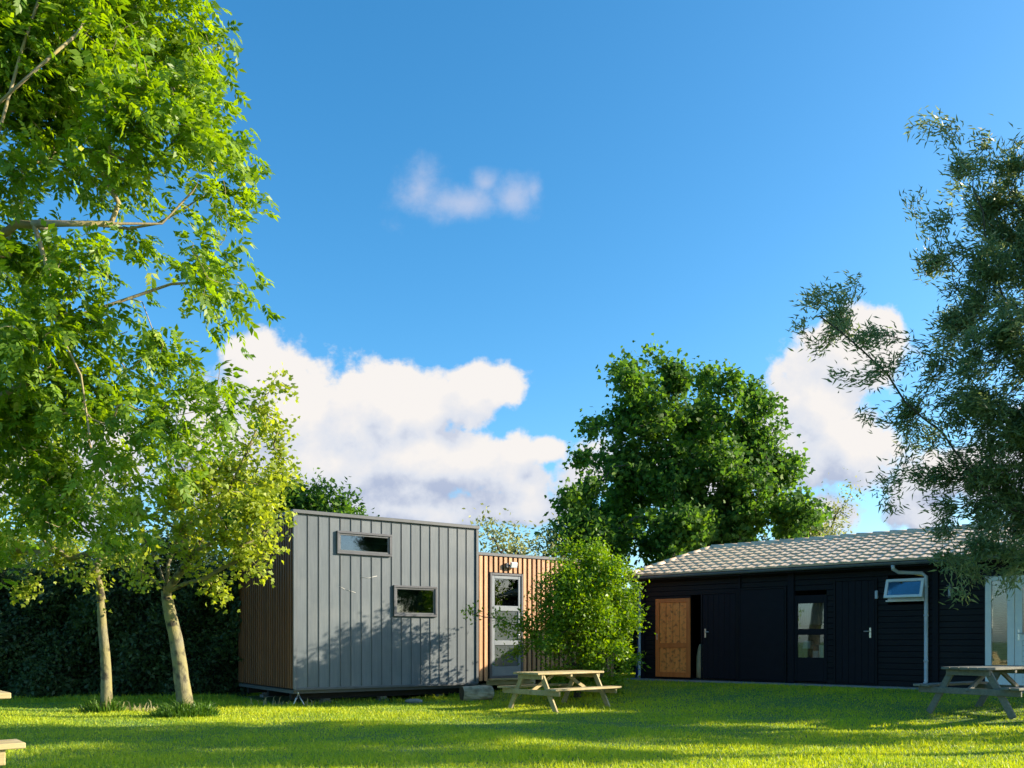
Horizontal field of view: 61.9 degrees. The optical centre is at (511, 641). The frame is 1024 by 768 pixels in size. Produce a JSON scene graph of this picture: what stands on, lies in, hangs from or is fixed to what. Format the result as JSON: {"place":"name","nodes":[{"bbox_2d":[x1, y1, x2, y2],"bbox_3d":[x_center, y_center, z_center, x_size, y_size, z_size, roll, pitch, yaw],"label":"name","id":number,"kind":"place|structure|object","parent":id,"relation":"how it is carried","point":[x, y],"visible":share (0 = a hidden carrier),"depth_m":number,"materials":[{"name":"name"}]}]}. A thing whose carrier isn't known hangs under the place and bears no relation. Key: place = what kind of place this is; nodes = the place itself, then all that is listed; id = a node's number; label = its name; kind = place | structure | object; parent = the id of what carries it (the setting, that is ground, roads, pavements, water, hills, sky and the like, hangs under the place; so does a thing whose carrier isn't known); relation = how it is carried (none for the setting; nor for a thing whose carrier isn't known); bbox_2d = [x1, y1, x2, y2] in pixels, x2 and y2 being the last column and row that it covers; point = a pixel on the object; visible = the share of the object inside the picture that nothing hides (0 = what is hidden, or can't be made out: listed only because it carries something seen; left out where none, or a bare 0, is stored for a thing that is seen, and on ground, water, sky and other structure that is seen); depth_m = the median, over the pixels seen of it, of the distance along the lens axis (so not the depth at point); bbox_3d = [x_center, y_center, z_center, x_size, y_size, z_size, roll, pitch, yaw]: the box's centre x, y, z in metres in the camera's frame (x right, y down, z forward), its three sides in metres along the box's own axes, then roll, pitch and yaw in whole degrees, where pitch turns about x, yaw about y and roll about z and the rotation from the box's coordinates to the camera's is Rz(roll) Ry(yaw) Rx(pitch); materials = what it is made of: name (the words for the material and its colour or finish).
{"place":"outdoors","nodes":[
{"label":"outdoors","id":0,"kind":"place"},
{"bbox_2d":[0,672,1023,767],"bbox_3d":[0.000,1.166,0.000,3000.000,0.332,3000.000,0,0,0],"label":"ground","id":1,"kind":"structure","parent":0,"point":[277,698],"depth_m":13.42,"materials":[{"name":"green plant"}]},
{"bbox_2d":[0,690,25,765],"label":"picnic table","id":2,"kind":"object","parent":1,"relation":"on","point":[7,744],"visible":1,"depth_m":6.05,"materials":[{"name":"brown wood"}]},
{"bbox_2d":[0,428,160,710],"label":"plane tree","id":3,"kind":"object","parent":1,"relation":"on","point":[71,558],"visible":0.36,"depth_m":16.15,"materials":[{"name":"green plant"}]},
{"bbox_2d":[0,511,250,698],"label":"hedge","id":4,"kind":"object","parent":1,"relation":"on","point":[49,644],"visible":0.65,"depth_m":19.99,"materials":[{"name":"green plant"}]},
{"bbox_2d":[0,0,285,588],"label":"ash tree","id":5,"kind":"object","parent":1,"relation":"on","point":[81,67],"visible":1,"depth_m":10.40,"materials":[{"name":"green plant"}]},
{"bbox_2d":[77,695,220,718],"bbox_3d":[-6.614,1.136,15.477,3.526,0.384,1.238,0,0,33],"label":"grass tuft","id":6,"kind":"object","parent":1,"relation":"on","point":[199,709],"visible":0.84,"depth_m":14.79,"materials":[{"name":"green plant"}]},
{"bbox_2d":[73,361,308,706],"bbox_3d":[-5.635,-1.846,15.097,4.073,6.432,3.366,0,0,0],"label":"plane tree","id":7,"kind":"object","parent":1,"relation":"on","point":[249,508],"visible":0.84,"depth_m":14.66,"materials":[{"name":"green plant"}]},
{"bbox_2d":[88,695,319,711],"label":"dry stalks","id":8,"kind":"object","parent":1,"relation":"on","point":[145,709],"visible":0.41,"depth_m":16.27,"materials":[{"name":"plant"}]},
{"bbox_2d":[208,460,379,567],"bbox_3d":[-7.285,-2.525,27.041,7.331,7.309,5.372,0,0,27],"label":"tree","id":9,"kind":"object","parent":1,"relation":"on","point":[317,498],"visible":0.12,"depth_m":26.90,"materials":[{"name":"green plant"}]},
{"bbox_2d":[1,687,640,705],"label":"grass tuft","id":10,"kind":"object","parent":1,"relation":"on","point":[327,702],"visible":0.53,"depth_m":18.62,"materials":[{"name":"green plant"}]},
{"bbox_2d":[405,699,422,702],"bbox_3d":[-2.094,1.275,18.198,0.380,0.121,0.232,0,0,0],"label":"stone","id":11,"kind":"object","parent":1,"relation":"on","point":[413,700],"visible":0.86,"depth_m":18.11,"materials":[{"name":"stone"}]},
{"bbox_2d":[238,509,613,705],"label":"tiny house","id":12,"kind":"structure","parent":1,"relation":"on","point":[349,605],"depth_m":18.40,"materials":[{"name":"grey metal"}]},
{"bbox_2d":[336,530,391,556],"bbox_3d":[-3.084,-2.043,17.842,1.234,0.473,0.070,0,0,-34],"label":"window","id":13,"kind":"structure","parent":12,"relation":"in","point":[338,533],"depth_m":17.80,"materials":[{"name":"grey metal"}]},
{"bbox_2d":[393,585,436,616],"bbox_3d":[-2.096,-0.877,18.519,1.059,0.667,0.070,0,0,-34],"label":"window","id":14,"kind":"structure","parent":12,"relation":"in","point":[395,587],"depth_m":18.48,"materials":[{"name":"grey metal"}]},
{"bbox_2d":[489,572,522,677],"bbox_3d":[-0.128,-0.378,20.160,0.943,2.470,0.114,0,0,-34],"label":"door","id":15,"kind":"structure","parent":12,"relation":"in","point":[505,589],"depth_m":20.13,"materials":[{"name":"white glass"}]},
{"bbox_2d":[459,685,493,700],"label":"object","id":16,"kind":"object","parent":1,"relation":"on","point":[479,692],"visible":0.97,"depth_m":18.35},
{"bbox_2d":[462,503,572,557],"bbox_3d":[0.126,-1.522,26.287,2.968,5.328,5.341,0,0,33],"label":"tree","id":17,"kind":"object","parent":1,"relation":"on","point":[514,549],"visible":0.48,"depth_m":25.98,"materials":[{"name":"green plant"}]},
{"bbox_2d":[460,526,655,698],"bbox_3d":[1.091,-0.572,18.093,3.898,3.879,2.680,0,0,-24],"label":"leafy bush","id":18,"kind":"object","parent":1,"relation":"on","point":[580,610],"visible":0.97,"depth_m":17.86,"materials":[{"name":"green plant"}]},
{"bbox_2d":[497,670,621,712],"bbox_3d":[0.928,0.969,16.748,1.805,0.772,1.660,0,0,-41],"label":"picnic table","id":19,"kind":"object","parent":1,"relation":"on","point":[548,692],"visible":0.95,"depth_m":16.58,"materials":[{"name":"brown wood"}]},
{"bbox_2d":[614,582,640,671],"bbox_3d":[2.219,-0.637,28.090,20.886,4.239,3.991,0,0,0],"label":"hedge","id":20,"kind":"object","parent":1,"relation":"on","point":[634,637],"visible":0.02,"depth_m":27.79,"materials":[{"name":"green plant"}]},
{"bbox_2d":[534,333,833,567],"bbox_3d":[6.309,-4.980,30.031,11.203,12.088,7.861,0,0,0],"label":"maple tree","id":21,"kind":"object","parent":1,"relation":"on","point":[694,456],"visible":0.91,"depth_m":29.00,"materials":[{"name":"green plant"}]},
{"bbox_2d":[624,677,1023,692],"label":"concrete slab","id":22,"kind":"structure","parent":1,"relation":"on","point":[807,684],"depth_m":19.56,"materials":[{"name":"grey concrete"}]},
{"bbox_2d":[624,523,1023,687],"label":"garden shed","id":23,"kind":"structure","parent":22,"relation":"on","point":[868,608],"depth_m":19.49,"materials":[{"name":"black paint"}]},
{"bbox_2d":[655,598,690,677],"bbox_3d":[4.062,-0.100,21.641,0.996,1.990,0.098,0,0,41],"label":"orange door","id":24,"kind":"structure","parent":23,"relation":"in","point":[672,616],"depth_m":21.65,"materials":[{"name":"brown wood"}]},
{"bbox_2d":[696,644,700,677],"bbox_3d":[4.786,0.487,21.467,0.297,0.874,0.295,0,0,0],"label":"grain sack","id":25,"kind":"object","parent":23,"relation":"on","point":[698,665],"visible":0.56,"depth_m":21.39,"materials":[{"name":"grey fabric"}]},
{"bbox_2d":[701,591,736,679],"bbox_3d":[5.055,-0.141,20.879,0.979,2.151,0.106,0,0,41],"label":"black door","id":26,"kind":"structure","parent":23,"relation":"in","point":[718,609],"depth_m":20.87,"materials":[{"name":"paint"}]},
{"bbox_2d":[794,594,826,681],"bbox_3d":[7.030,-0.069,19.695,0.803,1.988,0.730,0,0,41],"label":"glazed door","id":27,"kind":"structure","parent":23,"relation":"in","point":[808,609],"depth_m":19.50,"materials":[{"name":"black paint"}]},
{"bbox_2d":[834,578,876,684],"bbox_3d":[7.532,-0.225,18.744,0.939,2.319,0.106,0,0,41],"label":"black door","id":28,"kind":"structure","parent":23,"relation":"in","point":[855,603],"depth_m":18.75,"materials":[{"name":"paint"}]},
{"bbox_2d":[883,578,923,601],"bbox_3d":[8.293,-1.095,18.021,0.786,0.489,0.318,0,0,41],"label":"window","id":29,"kind":"structure","parent":23,"relation":"in","point":[892,586],"depth_m":18.04,"materials":[{"name":"white paint"}]},
{"bbox_2d":[1015,580,1023,685],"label":"white door","id":30,"kind":"structure","parent":23,"relation":"in","point":[1019,597],"depth_m":16.71,"materials":[{"name":"paint"}]},
{"bbox_2d":[785,467,864,538],"bbox_3d":[11.973,-2.808,33.268,3.523,7.854,5.181,0,0,19],"label":"tree","id":31,"kind":"object","parent":1,"relation":"on","point":[834,518],"visible":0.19,"depth_m":33.20,"materials":[{"name":"green plant"}]},
{"bbox_2d":[785,105,1023,609],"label":"willow tree","id":32,"kind":"object","parent":1,"relation":"on","point":[976,402],"visible":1,"depth_m":12.84,"materials":[{"name":"green plant"}]},
{"bbox_2d":[913,665,1023,719],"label":"picnic table","id":33,"kind":"object","parent":1,"relation":"on","point":[985,689],"visible":0.97,"depth_m":13.42,"materials":[{"name":"brown wood"}]},
{"bbox_3d":[3.537,0.400,23.291,0.060,1.400,0.060,0,0,0],"label":"wooden post","id":34,"kind":"object","parent":1,"relation":"on","visible":0},
{"bbox_2d":[635,644,640,677],"bbox_3d":[3.497,0.375,23.252,0.278,1.250,0.169,0,0,24],"label":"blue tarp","id":35,"kind":"object","parent":34,"relation":"hanging from","point":[636,674],"visible":0.08,"depth_m":23.28,"materials":[{"name":"blue plastic"}]},
{"bbox_2d":[0,0,1023,588],"label":"sky","id":36,"kind":"structure","parent":0,"point":[481,203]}
]}

